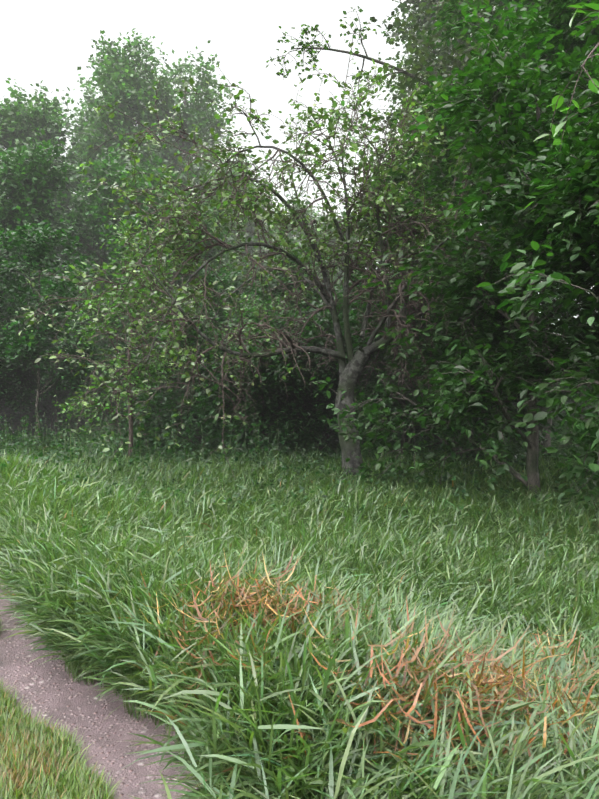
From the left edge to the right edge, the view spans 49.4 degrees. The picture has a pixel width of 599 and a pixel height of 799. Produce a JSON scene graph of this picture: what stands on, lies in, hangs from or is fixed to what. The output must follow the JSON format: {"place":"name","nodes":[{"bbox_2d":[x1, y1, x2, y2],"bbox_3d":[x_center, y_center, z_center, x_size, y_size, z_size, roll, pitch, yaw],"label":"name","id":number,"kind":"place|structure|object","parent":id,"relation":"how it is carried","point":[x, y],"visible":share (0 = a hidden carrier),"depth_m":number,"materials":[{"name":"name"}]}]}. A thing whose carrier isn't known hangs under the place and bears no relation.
{"place":"outdoors","nodes":[
{"label":"outdoors","id":0,"kind":"place"},
{"bbox_2d":[0,0,593,352],"label":"sky","id":1,"kind":"structure","parent":0,"point":[47,41],"materials":[{"name":"white"}]},
{"bbox_2d":[6,425,588,798],"bbox_3d":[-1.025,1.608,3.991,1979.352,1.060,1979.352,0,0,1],"label":"ground","id":2,"kind":"structure","parent":0,"point":[127,430],"depth_m":27.52,"materials":[{"name":"soil"}]},
{"bbox_2d":[0,334,27,411],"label":"shrub","id":3,"kind":"object","parent":2,"relation":"on","point":[7,378],"visible":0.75,"depth_m":17.64,"materials":[{"name":"green plant"}]},
{"bbox_2d":[0,256,51,422],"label":"tree","id":4,"kind":"object","parent":2,"relation":"on","point":[29,379],"visible":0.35,"depth_m":19.19,"materials":[{"name":"green plant"}]},
{"bbox_2d":[0,221,83,429],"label":"tree","id":5,"kind":"object","parent":2,"relation":"on","point":[41,285],"visible":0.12,"depth_m":22.00,"materials":[{"name":"green plant"}]},
{"bbox_2d":[0,77,92,296],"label":"tree","id":6,"kind":"object","parent":2,"relation":"on","point":[20,121],"visible":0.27,"depth_m":30.45,"materials":[{"name":"green plant"}]},
{"bbox_2d":[0,212,107,438],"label":"tree","id":7,"kind":"object","parent":2,"relation":"on","point":[22,349],"visible":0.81,"depth_m":16.86,"materials":[{"name":"green plant"}]},
{"bbox_2d":[0,128,120,435],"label":"tree","id":8,"kind":"object","parent":2,"relation":"on","point":[32,193],"visible":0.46,"depth_m":23.41,"materials":[{"name":"green plant"}]},
{"bbox_2d":[0,616,121,798],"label":"short verge grass","id":9,"kind":"structure","parent":2,"relation":"on","point":[39,759],"depth_m":2.97,"materials":[{"name":"green plant"}]},
{"bbox_2d":[36,285,158,433],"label":"tree","id":10,"kind":"object","parent":2,"relation":"on","point":[80,307],"visible":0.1,"depth_m":22.75,"materials":[{"name":"green plant"}]},
{"bbox_2d":[0,572,211,798],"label":"path gravel","id":11,"kind":"structure","parent":2,"relation":"on","point":[51,688],"depth_m":3.64,"materials":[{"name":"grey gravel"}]},
{"bbox_2d":[65,74,148,310],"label":"tree","id":12,"kind":"object","parent":2,"relation":"on","point":[81,119],"visible":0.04,"depth_m":37.50,"materials":[{"name":"green plant"}]},
{"bbox_2d":[25,249,196,411],"bbox_3d":[-6.089,-1.752,22.272,4.716,6.718,5.722,0,0,35],"label":"shrub","id":13,"kind":"object","parent":2,"relation":"on","point":[106,353],"visible":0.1,"depth_m":21.80,"materials":[{"name":"green plant"}]},
{"bbox_2d":[44,240,187,438],"bbox_3d":[-6.158,-1.903,24.557,6.084,7.536,5.819,0,0,-35],"label":"shrub","id":14,"kind":"object","parent":2,"relation":"on","point":[105,342],"visible":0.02,"depth_m":24.07,"materials":[{"name":"green plant"}]},
{"bbox_2d":[55,28,184,300],"bbox_3d":[-8.533,-8.878,33.080,7.757,20.716,7.596,0,0,1],"label":"tree","id":15,"kind":"object","parent":2,"relation":"on","point":[124,83],"visible":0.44,"depth_m":32.22,"materials":[{"name":"green plant"}]},
{"bbox_2d":[50,144,196,434],"bbox_3d":[-7.404,-4.494,26.978,7.140,12.126,6.183,0,0,23],"label":"tree","id":16,"kind":"object","parent":2,"relation":"on","point":[97,210],"visible":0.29,"depth_m":25.55,"materials":[{"name":"green plant"}]},
{"bbox_2d":[52,213,196,457],"bbox_3d":[-3.317,-0.870,12.675,2.695,5.674,2.127,0,0,-44],"label":"tree sapling","id":17,"kind":"object","parent":2,"relation":"on","point":[129,382],"visible":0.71,"depth_m":12.62,"materials":[{"name":"green plant"}]},
{"bbox_2d":[43,194,211,423],"bbox_3d":[-3.809,-2.262,20.424,7.962,7.931,4.339,0,0,-33],"label":"tree","id":18,"kind":"object","parent":2,"relation":"on","point":[119,248],"visible":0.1,"depth_m":20.00,"materials":[{"name":"green plant"}]},
{"bbox_2d":[86,226,220,433],"bbox_3d":[-3.916,-1.895,19.651,5.373,7.301,4.204,0,0,17],"label":"shrub","id":19,"kind":"object","parent":2,"relation":"on","point":[126,356],"visible":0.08,"depth_m":19.46,"materials":[{"name":"green plant"}]},
{"bbox_2d":[116,290,238,456],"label":"shrub","id":20,"kind":"object","parent":2,"relation":"on","point":[166,417],"visible":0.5,"depth_m":14.79,"materials":[{"name":"green plant"}]},
{"bbox_2d":[113,179,242,434],"bbox_3d":[-4.425,-3.463,24.814,5.435,10.201,5.294,0,0,1],"label":"tree","id":21,"kind":"object","parent":2,"relation":"on","point":[214,250],"visible":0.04,"depth_m":24.63,"materials":[{"name":"green plant"}]},
{"bbox_2d":[137,40,250,274],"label":"tree","id":22,"kind":"object","parent":2,"relation":"on","point":[201,117],"visible":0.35,"depth_m":35.52,"materials":[{"name":"green plant"}]},
{"bbox_2d":[181,257,257,412],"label":"tree","id":23,"kind":"object","parent":2,"relation":"on","point":[222,315],"visible":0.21,"depth_m":18.18,"materials":[{"name":"green plant"}]},
{"bbox_2d":[182,254,294,390],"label":"tree","id":24,"kind":"object","parent":2,"relation":"on","point":[228,276],"visible":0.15,"depth_m":20.77,"materials":[{"name":"green plant"}]},
{"bbox_2d":[215,151,288,309],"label":"tree","id":25,"kind":"object","parent":2,"relation":"on","point":[249,183],"visible":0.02,"depth_m":43.30,"materials":[{"name":"green plant"}]},
{"bbox_2d":[180,301,324,460],"bbox_3d":[-0.917,-0.099,14.176,2.980,3.941,3.056,0,0,1],"label":"shrub","id":26,"kind":"object","parent":2,"relation":"on","point":[293,378],"visible":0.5,"depth_m":13.42,"materials":[{"name":"green plant"}]},
{"bbox_2d":[212,168,311,305],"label":"tree","id":27,"kind":"object","parent":2,"relation":"on","point":[253,239],"visible":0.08,"depth_m":39.11,"materials":[{"name":"green plant"}]},
{"bbox_2d":[10,19,525,479],"bbox_3d":[-0.041,-2.237,11.239,8.699,8.032,5.781,0,0,1],"label":"old apple tree","id":28,"kind":"object","parent":2,"relation":"on","point":[350,372],"visible":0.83,"depth_m":10.07,"materials":[{"name":"green plant"}]},
{"bbox_2d":[210,289,332,435],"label":"tree","id":29,"kind":"object","parent":2,"relation":"on","point":[252,309],"visible":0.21,"depth_m":15.41,"materials":[{"name":"green plant"}]},
{"bbox_2d":[225,231,342,434],"bbox_3d":[-0.530,-1.321,17.705,5.163,6.385,3.629,0,0,30],"label":"shrub","id":30,"kind":"object","parent":2,"relation":"on","point":[260,294],"visible":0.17,"depth_m":16.85,"materials":[{"name":"green plant"}]},
{"bbox_2d":[0,428,583,466],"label":"tall grass","id":31,"kind":"structure","parent":2,"relation":"on","point":[48,447],"depth_m":14.00,"materials":[{"name":"green plant"}]},
{"bbox_2d":[0,406,590,477],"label":"tall weeds","id":32,"kind":"object","parent":2,"relation":"on","point":[99,438],"visible":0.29,"depth_m":12.52,"materials":[{"name":"green plant"}]},
{"bbox_2d":[0,428,592,523],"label":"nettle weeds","id":33,"kind":"object","parent":2,"relation":"on","point":[321,468],"visible":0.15,"depth_m":10.57,"materials":[{"name":"green plant"}]},
{"bbox_2d":[241,266,354,437],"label":"tree","id":34,"kind":"object","parent":2,"relation":"on","point":[302,313],"depth_m":17.27,"materials":[{"name":"green plant"}]},
{"bbox_2d":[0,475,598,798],"bbox_3d":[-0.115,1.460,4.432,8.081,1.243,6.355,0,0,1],"label":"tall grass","id":35,"kind":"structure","parent":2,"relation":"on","point":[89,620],"depth_m":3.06,"materials":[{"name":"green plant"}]},
{"bbox_2d":[139,544,598,788],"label":"dead grass litter","id":36,"kind":"object","parent":35,"relation":"on","point":[475,686],"depth_m":2.49,"materials":[{"name":"brown plant"}]},
{"bbox_2d":[0,446,598,585],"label":"tall grass","id":37,"kind":"structure","parent":2,"relation":"on","point":[442,501],"depth_m":8.06,"materials":[{"name":"green plant"}]},
{"bbox_2d":[0,274,598,437],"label":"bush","id":38,"kind":"object","parent":2,"relation":"on","point":[15,419],"visible":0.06,"depth_m":23.15,"materials":[{"name":"green plant"}]},
{"bbox_2d":[0,479,598,791],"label":"weeds","id":39,"kind":"object","parent":2,"relation":"on","point":[278,664],"visible":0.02,"depth_m":5.34,"materials":[{"name":"green plant"}]},
{"bbox_2d":[276,193,325,317],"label":"tree","id":40,"kind":"object","parent":2,"relation":"on","point":[296,231],"visible":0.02,"depth_m":44.43,"materials":[{"name":"green plant"}]},
{"bbox_2d":[246,297,401,457],"bbox_3d":[0.293,-0.208,14.743,3.452,4.090,3.678,0,0,-33],"label":"shrub","id":41,"kind":"object","parent":2,"relation":"on","point":[317,413],"visible":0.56,"depth_m":13.88,"materials":[{"name":"green plant"}]},
{"bbox_2d":[285,209,372,352],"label":"tree","id":42,"kind":"object","parent":2,"relation":"on","point":[334,238],"visible":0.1,"depth_m":40.84,"materials":[{"name":"green plant"}]},
{"bbox_2d":[285,257,425,455],"bbox_3d":[1.514,-0.786,16.237,4.028,5.463,5.184,0,0,1],"label":"shrub","id":43,"kind":"object","parent":2,"relation":"on","point":[341,292],"depth_m":15.82,"materials":[{"name":"green plant"}]},
{"bbox_2d":[298,137,522,453],"bbox_3d":[2.949,-2.227,15.026,4.570,8.309,4.600,0,0,44],"label":"maple tree","id":44,"kind":"object","parent":2,"relation":"on","point":[399,176],"visible":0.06,"depth_m":14.54,"materials":[{"name":"green plant"}]},
{"bbox_2d":[370,0,486,217],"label":"tall tree","id":45,"kind":"object","parent":2,"relation":"on","point":[421,20],"visible":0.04,"depth_m":24.02,"materials":[{"name":"green plant"}]},
{"bbox_2d":[368,332,513,434],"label":"shrub","id":46,"kind":"object","parent":2,"relation":"on","point":[425,384],"depth_m":16.18,"materials":[{"name":"green plant"}]},
{"bbox_2d":[366,0,534,426],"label":"tall tree","id":47,"kind":"object","parent":2,"relation":"on","point":[420,50],"visible":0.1,"depth_m":18.07,"materials":[{"name":"green plant"}]},
{"bbox_2d":[266,6,457,116],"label":"long arching branch","id":48,"kind":"object","parent":47,"relation":"attached to","point":[311,50],"visible":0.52,"depth_m":17.28,"materials":[{"name":"green plant"}]},
{"bbox_2d":[333,259,569,468],"bbox_3d":[2.789,-0.483,13.123,4.210,5.222,3.480,0,0,1],"label":"shrub","id":49,"kind":"object","parent":2,"relation":"on","point":[404,419],"visible":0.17,"depth_m":12.58,"materials":[{"name":"green plant"}]},
{"bbox_2d":[305,0,598,494],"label":"maple tree","id":50,"kind":"object","parent":2,"relation":"on","point":[498,83],"visible":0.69,"depth_m":8.56,"materials":[{"name":"green plant"}]},
{"bbox_2d":[346,27,590,467],"bbox_3d":[2.975,-2.452,12.288,4.568,8.686,5.506,0,0,1],"label":"maple tree","id":51,"kind":"object","parent":2,"relation":"on","point":[428,189],"visible":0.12,"depth_m":11.76,"materials":[{"name":"green plant"}]},
{"bbox_2d":[417,0,598,460],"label":"maple tree","id":52,"kind":"object","parent":2,"relation":"on","point":[450,32],"visible":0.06,"depth_m":14.25,"materials":[{"name":"green plant"}]},
{"bbox_2d":[462,0,555,75],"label":"tall tree","id":53,"kind":"object","parent":2,"relation":"on","point":[494,4],"depth_m":17.11,"materials":[{"name":"green plant"}]},
{"bbox_2d":[495,372,538,425],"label":"shrub","id":54,"kind":"object","parent":2,"relation":"on","point":[514,405],"depth_m":18.31,"materials":[{"name":"green plant"}]},
{"bbox_2d":[441,0,598,525],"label":"maple tree","id":55,"kind":"object","parent":2,"relation":"on","point":[575,195],"visible":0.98,"depth_m":6.99,"materials":[{"name":"green plant"}]},
{"bbox_2d":[470,0,598,418],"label":"maple tree","id":56,"kind":"object","parent":2,"relation":"on","point":[566,39],"visible":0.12,"depth_m":10.90,"materials":[{"name":"green plant"}]},
{"bbox_2d":[470,0,598,288],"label":"tall tree","id":57,"kind":"object","parent":2,"relation":"on","point":[545,56],"visible":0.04,"depth_m":12.21,"materials":[{"name":"green plant"}]},
{"bbox_2d":[505,292,596,433],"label":"tree","id":58,"kind":"object","parent":2,"relation":"on","point":[562,373],"depth_m":18.36,"materials":[{"name":"green plant"}]},
{"bbox_2d":[552,382,571,427],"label":"shrub","id":59,"kind":"object","parent":2,"relation":"on","point":[562,411],"depth_m":21.84,"materials":[{"name":"green plant"}]},
{"bbox_2d":[533,3,598,148],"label":"tree branch","id":60,"kind":"object","parent":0,"point":[558,100],"visible":1,"depth_m":2.97,"materials":[{"name":"green plant"}]}
]}

